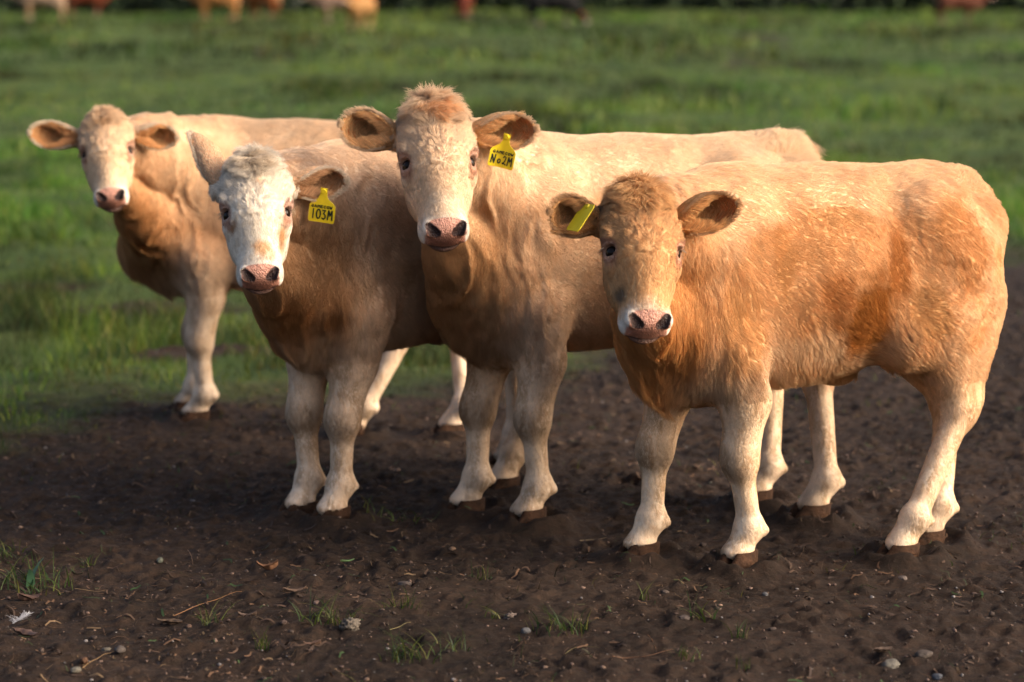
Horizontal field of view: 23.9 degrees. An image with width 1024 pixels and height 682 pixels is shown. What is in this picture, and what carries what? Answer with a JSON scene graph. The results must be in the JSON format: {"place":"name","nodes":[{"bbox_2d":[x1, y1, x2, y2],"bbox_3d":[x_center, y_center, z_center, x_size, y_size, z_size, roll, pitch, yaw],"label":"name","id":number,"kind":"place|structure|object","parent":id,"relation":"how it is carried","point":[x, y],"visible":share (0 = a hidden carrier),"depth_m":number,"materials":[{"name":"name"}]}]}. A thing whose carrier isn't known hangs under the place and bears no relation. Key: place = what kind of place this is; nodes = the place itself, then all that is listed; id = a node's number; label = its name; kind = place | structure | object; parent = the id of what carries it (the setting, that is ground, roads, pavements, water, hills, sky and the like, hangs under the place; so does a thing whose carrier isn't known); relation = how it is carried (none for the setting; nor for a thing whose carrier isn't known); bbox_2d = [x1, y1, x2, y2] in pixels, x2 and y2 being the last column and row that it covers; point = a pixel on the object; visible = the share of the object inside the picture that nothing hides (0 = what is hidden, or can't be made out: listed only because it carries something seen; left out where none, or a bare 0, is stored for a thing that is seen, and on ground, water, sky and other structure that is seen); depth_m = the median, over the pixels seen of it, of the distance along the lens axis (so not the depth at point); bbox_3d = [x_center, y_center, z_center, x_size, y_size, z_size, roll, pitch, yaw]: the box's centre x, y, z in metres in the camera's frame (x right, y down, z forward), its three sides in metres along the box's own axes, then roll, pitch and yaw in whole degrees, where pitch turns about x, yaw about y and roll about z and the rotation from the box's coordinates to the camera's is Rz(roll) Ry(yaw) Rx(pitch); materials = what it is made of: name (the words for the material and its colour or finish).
{"place":"outdoors","nodes":[
{"label":"outdoors","id":0,"kind":"place"},
{"bbox_2d":[0,0,1023,681],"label":"ground","id":1,"kind":"structure","parent":0,"point":[664,630],"depth_m":7.09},
{"bbox_2d":[0,539,37,562],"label":"grass tuft","id":2,"kind":"object","parent":1,"relation":"on","point":[3,545],"visible":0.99,"depth_m":6.40,"materials":[{"name":"green plant"}]},
{"bbox_2d":[9,612,32,622],"bbox_3d":[-1.165,0.653,5.723,0.069,0.035,0.032,0,9,0],"label":"feather","id":3,"kind":"object","parent":1,"relation":"on","point":[25,614],"visible":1,"depth_m":5.73,"materials":[{"name":"white"}]},
{"bbox_2d":[12,627,38,635],"bbox_3d":[-1.137,0.682,5.653,0.075,0.018,0.032,7,11,36],"label":"bark scrap","id":4,"kind":"object","parent":1,"relation":"on","point":[25,632],"visible":1,"depth_m":5.66,"materials":[{"name":"wood"}]},
{"bbox_2d":[18,592,41,600],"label":"dead leaf","id":5,"kind":"object","parent":1,"relation":"on","point":[23,597],"visible":1,"depth_m":5.95,"materials":[{"name":"plant"}]},
{"bbox_2d":[1,552,76,595],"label":"grass tuft","id":6,"kind":"object","parent":1,"relation":"on","point":[30,580],"visible":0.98,"depth_m":6.10,"materials":[{"name":"green plant"}]},
{"bbox_2d":[16,0,65,21],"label":"cow","id":7,"kind":"object","parent":1,"relation":"on","point":[29,5],"visible":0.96,"depth_m":70.15},
{"bbox_2d":[70,666,81,672],"bbox_3d":[-0.967,0.729,5.357,0.022,0.014,0.027,8,12,43],"label":"stone","id":8,"kind":"object","parent":1,"relation":"on","point":[76,669],"visible":1,"depth_m":5.35,"materials":[{"name":"beige stone"}]},
{"bbox_2d":[79,657,87,663],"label":"stone","id":9,"kind":"object","parent":1,"relation":"on","point":[83,660],"visible":1,"depth_m":5.39,"materials":[{"name":"brown stone"}]},
{"bbox_2d":[66,552,101,567],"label":"grass tuft","id":10,"kind":"object","parent":1,"relation":"on","point":[88,563],"visible":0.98,"depth_m":6.36,"materials":[{"name":"green plant"}]},
{"bbox_2d":[67,0,107,16],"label":"cow","id":11,"kind":"object","parent":1,"relation":"on","point":[72,3],"visible":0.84,"depth_m":76.10},
{"bbox_2d":[82,652,111,667],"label":"twig","id":12,"kind":"object","parent":1,"relation":"on","point":[94,659],"visible":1,"depth_m":5.43,"materials":[{"name":"wood"}]},
{"bbox_2d":[101,647,111,651],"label":"stone","id":13,"kind":"object","parent":1,"relation":"on","point":[104,649],"visible":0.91,"depth_m":5.55,"materials":[{"name":"beige stone"}]},
{"bbox_2d":[114,645,125,653],"bbox_3d":[-0.892,0.702,5.499,0.027,0.018,0.036,0,9,0],"label":"stone","id":14,"kind":"object","parent":1,"relation":"on","point":[119,649],"visible":1,"depth_m":5.49,"materials":[{"name":"grey stone"}]},
{"bbox_2d":[156,557,162,562],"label":"stone","id":15,"kind":"object","parent":1,"relation":"on","point":[159,560],"visible":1,"depth_m":6.37,"materials":[{"name":"beige stone"}]},
{"bbox_2d":[157,618,182,623],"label":"dead leaf","id":16,"kind":"object","parent":1,"relation":"on","point":[173,620],"visible":1,"depth_m":5.76,"materials":[{"name":"plant"}]},
{"bbox_2d":[173,591,239,615],"bbox_3d":[-0.746,0.642,5.930,0.007,0.011,0.251,6,11,34],"label":"twig","id":17,"kind":"object","parent":1,"relation":"on","point":[200,604],"visible":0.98,"depth_m":5.90,"materials":[{"name":"wood"}]},
{"bbox_2d":[191,0,239,21],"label":"cow","id":18,"kind":"object","parent":1,"relation":"on","point":[205,5],"visible":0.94,"depth_m":70.15},
{"bbox_2d":[195,597,242,625],"bbox_3d":[-0.698,0.642,5.746,0.147,0.078,0.220,-3,9,-18],"label":"grass tuft","id":19,"kind":"object","parent":1,"relation":"on","point":[207,622],"visible":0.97,"depth_m":5.74,"materials":[{"name":"green plant"}]},
{"bbox_2d":[26,104,465,435],"bbox_3d":[-0.875,-0.238,8.114,1.466,1.118,0.779,-3,9,-17],"label":"calf","id":20,"kind":"object","parent":1,"relation":"on","point":[148,184],"visible":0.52,"depth_m":8.02},
{"bbox_2d":[238,611,256,615],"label":"dead leaf","id":21,"kind":"object","parent":1,"relation":"on","point":[251,613],"visible":1,"depth_m":5.77,"materials":[{"name":"plant"}]},
{"bbox_2d":[250,625,270,651],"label":"grass tuft","id":22,"kind":"object","parent":1,"relation":"on","point":[262,644],"visible":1,"depth_m":5.50,"materials":[{"name":"green plant"}]},
{"bbox_2d":[242,0,280,17],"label":"cow","id":23,"kind":"object","parent":1,"relation":"on","point":[271,4],"visible":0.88,"depth_m":73.13},
{"bbox_2d":[256,559,277,569],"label":"dead leaf","id":24,"kind":"object","parent":1,"relation":"on","point":[271,565],"visible":1,"depth_m":6.22,"materials":[{"name":"plant"}]},
{"bbox_2d":[283,586,306,591],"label":"dead leaf","id":25,"kind":"object","parent":1,"relation":"on","point":[291,590],"visible":1,"depth_m":6.00,"materials":[{"name":"plant"}]},
{"bbox_2d":[304,639,320,644],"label":"dead leaf","id":26,"kind":"object","parent":1,"relation":"on","point":[316,642],"visible":1,"depth_m":5.52,"materials":[{"name":"plant"}]},
{"bbox_2d":[310,0,356,23],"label":"cow","id":27,"kind":"object","parent":1,"relation":"on","point":[326,6],"visible":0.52,"depth_m":66.13},
{"bbox_2d":[286,589,384,625],"bbox_3d":[-0.426,0.628,5.746,0.238,0.086,0.342,-7,11,-37],"label":"grass tuft","id":28,"kind":"object","parent":1,"relation":"on","point":[330,618],"visible":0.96,"depth_m":5.72,"materials":[{"name":"green plant"}]},
{"bbox_2d":[339,617,360,630],"bbox_3d":[-0.379,0.665,5.651,0.052,0.041,0.042,0,9,0],"label":"clod","id":29,"kind":"object","parent":1,"relation":"on","point":[351,623],"visible":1,"depth_m":5.64,"materials":[{"name":"beige stone"}]},
{"bbox_2d":[186,128,524,518],"bbox_3d":[-0.356,-0.054,6.894,0.511,1.129,1.516,7,11,39],"label":"calf","id":30,"kind":"object","parent":1,"relation":"on","point":[323,242],"visible":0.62,"depth_m":6.60},
{"bbox_2d":[343,0,375,31],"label":"cow","id":31,"kind":"object","parent":1,"relation":"on","point":[358,9],"visible":0.92,"depth_m":59.16},
{"bbox_2d":[354,492,433,524],"bbox_3d":[-0.322,0.477,6.801,0.270,0.082,0.183,1,9,9],"label":"grass tuft","id":32,"kind":"object","parent":1,"relation":"on","point":[418,518],"visible":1,"depth_m":6.82,"materials":[{"name":"green plant"}]},
{"bbox_2d":[369,584,426,608],"bbox_3d":[-0.263,0.618,5.838,0.149,0.077,0.100,1,9,6],"label":"grass tuft","id":33,"kind":"object","parent":1,"relation":"on","point":[403,606],"visible":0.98,"depth_m":5.83,"materials":[{"name":"green plant"}]},
{"bbox_2d":[398,581,411,585],"bbox_3d":[-0.272,0.615,6.119,0.036,0.014,0.031,0,9,0],"label":"stone","id":34,"kind":"object","parent":1,"relation":"on","point":[403,583],"visible":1,"depth_m":6.11,"materials":[{"name":"grey stone"}]},
{"bbox_2d":[379,623,465,665],"bbox_3d":[-0.192,0.685,5.412,0.268,0.084,0.290,0,9,0],"label":"grass tuft","id":35,"kind":"object","parent":1,"relation":"on","point":[396,657],"visible":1,"depth_m":5.44,"materials":[{"name":"green plant"}]},
{"bbox_2d":[424,629,473,654],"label":"grass tuft","id":36,"kind":"object","parent":1,"relation":"on","point":[453,647],"visible":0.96,"depth_m":5.52,"materials":[{"name":"green plant"}]},
{"bbox_2d":[454,0,473,17],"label":"cow","id":37,"kind":"object","parent":1,"relation":"on","point":[463,7],"visible":0.9,"depth_m":71.71},
{"bbox_2d":[470,556,492,580],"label":"grass tuft","id":38,"kind":"object","parent":1,"relation":"on","point":[482,573],"visible":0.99,"depth_m":6.19,"materials":[{"name":"green plant"}]},
{"bbox_2d":[479,605,509,619],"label":"grass tuft","id":39,"kind":"object","parent":1,"relation":"on","point":[493,613],"visible":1,"depth_m":5.78,"materials":[{"name":"green plant"}]},
{"bbox_2d":[503,612,516,619],"bbox_3d":[-0.002,0.661,5.787,0.041,0.024,0.036,0,9,0],"label":"clod","id":40,"kind":"object","parent":1,"relation":"on","point":[511,614],"visible":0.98,"depth_m":5.78,"materials":[{"name":"beige stone"}]},
{"bbox_2d":[0,0,1023,13],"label":"woodland","id":41,"kind":"object","parent":1,"relation":"on","point":[408,5],"visible":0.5,"depth_m":85.05,"materials":[{"name":"plant"}]},
{"bbox_2d":[0,285,1023,681],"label":"debris","id":42,"kind":"object","parent":1,"relation":"on","point":[446,553],"visible":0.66,"depth_m":6.28,"materials":[{"name":"soil"}]},
{"bbox_2d":[521,627,530,633],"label":"stone","id":43,"kind":"object","parent":1,"relation":"on","point":[525,630],"visible":1,"depth_m":5.65,"materials":[{"name":"grey stone"}]},
{"bbox_2d":[526,0,588,26],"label":"cow","id":44,"kind":"object","parent":1,"relation":"on","point":[567,7],"visible":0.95,"depth_m":63.23},
{"bbox_2d":[523,602,599,636],"bbox_3d":[0.125,0.652,5.653,0.214,0.076,0.195,0,9,0],"label":"grass tuft","id":45,"kind":"object","parent":1,"relation":"on","point":[561,625],"visible":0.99,"depth_m":5.65,"materials":[{"name":"green plant"}]},
{"bbox_2d":[336,81,844,522],"bbox_3d":[0.218,-0.086,6.782,1.491,1.226,0.670,-4,10,-23],"label":"calf","id":46,"kind":"object","parent":1,"relation":"on","point":[514,285],"visible":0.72,"depth_m":6.62},
{"bbox_2d":[612,649,671,660],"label":"twig","id":47,"kind":"object","parent":1,"relation":"on","point":[641,656],"visible":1,"depth_m":5.44,"materials":[{"name":"wood"}]},
{"bbox_2d":[637,580,654,600],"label":"grass tuft","id":48,"kind":"object","parent":1,"relation":"on","point":[641,596],"visible":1,"depth_m":5.95,"materials":[{"name":"green plant"}]},
{"bbox_2d":[679,615,689,620],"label":"stone","id":49,"kind":"object","parent":1,"relation":"on","point":[684,617],"visible":1,"depth_m":5.73,"materials":[{"name":"beige stone"}]},
{"bbox_2d":[674,643,701,661],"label":"grass tuft","id":50,"kind":"object","parent":1,"relation":"on","point":[687,654],"visible":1,"depth_m":5.42,"materials":[{"name":"green plant"}]},
{"bbox_2d":[677,589,723,622],"bbox_3d":[0.458,0.626,5.762,0.160,0.078,0.159,0,9,0],"label":"grass tuft","id":51,"kind":"object","parent":1,"relation":"on","point":[703,618],"visible":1,"depth_m":5.74,"materials":[{"name":"green plant"}]},
{"bbox_2d":[721,619,747,638],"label":"grass tuft","id":52,"kind":"object","parent":1,"relation":"on","point":[743,636],"visible":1,"depth_m":5.59,"materials":[{"name":"green plant"}]},
{"bbox_2d":[734,655,749,670],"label":"grass tuft","id":53,"kind":"object","parent":1,"relation":"on","point":[737,660],"visible":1,"depth_m":5.34,"materials":[{"name":"green plant"}]},
{"bbox_2d":[545,159,1008,568],"bbox_3d":[0.686,0.066,6.318,1.420,1.066,0.560,-6,11,-35],"label":"calf","id":54,"kind":"object","parent":1,"relation":"on","point":[736,292],"visible":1,"depth_m":6.20},
{"bbox_2d":[873,646,891,651],"bbox_3d":[0.838,0.697,5.463,0.050,0.012,0.024,-2,9,-15],"label":"bark scrap","id":55,"kind":"object","parent":1,"relation":"on","point":[880,649],"visible":1,"depth_m":5.46,"materials":[{"name":"wood"}]},
{"bbox_2d":[881,658,899,668],"bbox_3d":[0.846,0.724,5.404,0.037,0.028,0.049,6,11,35],"label":"stone","id":56,"kind":"object","parent":1,"relation":"on","point":[892,663],"visible":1,"depth_m":5.39,"materials":[{"name":"beige stone"}]},
{"bbox_2d":[898,575,906,580],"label":"stone","id":57,"kind":"object","parent":1,"relation":"on","point":[903,577],"visible":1,"depth_m":6.17,"materials":[{"name":"beige stone"}]},
{"bbox_2d":[915,649,932,657],"bbox_3d":[0.932,0.709,5.473,0.045,0.017,0.031,-7,11,-38],"label":"stone","id":58,"kind":"object","parent":1,"relation":"on","point":[922,653],"visible":1,"depth_m":5.46,"materials":[{"name":"grey stone"}]},
{"bbox_2d":[932,673,942,679],"bbox_3d":[0.939,0.742,5.329,0.022,0.018,0.030,-5,10,-27],"label":"stone","id":59,"kind":"object","parent":1,"relation":"on","point":[936,676],"visible":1,"depth_m":5.32,"materials":[{"name":"grey stone"}]},
{"bbox_2d":[935,0,984,22],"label":"cow","id":60,"kind":"object","parent":1,"relation":"on","point":[967,6],"visible":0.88,"depth_m":66.18},
{"bbox_2d":[0,3,1023,681],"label":"grass","id":61,"kind":"structure","parent":0,"point":[110,329],"depth_m":29.18,"materials":[{"name":"green plant"}]},
{"bbox_2d":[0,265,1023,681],"bbox_3d":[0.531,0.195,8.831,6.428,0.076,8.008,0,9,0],"label":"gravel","id":62,"kind":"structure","parent":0,"point":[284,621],"depth_m":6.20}
]}

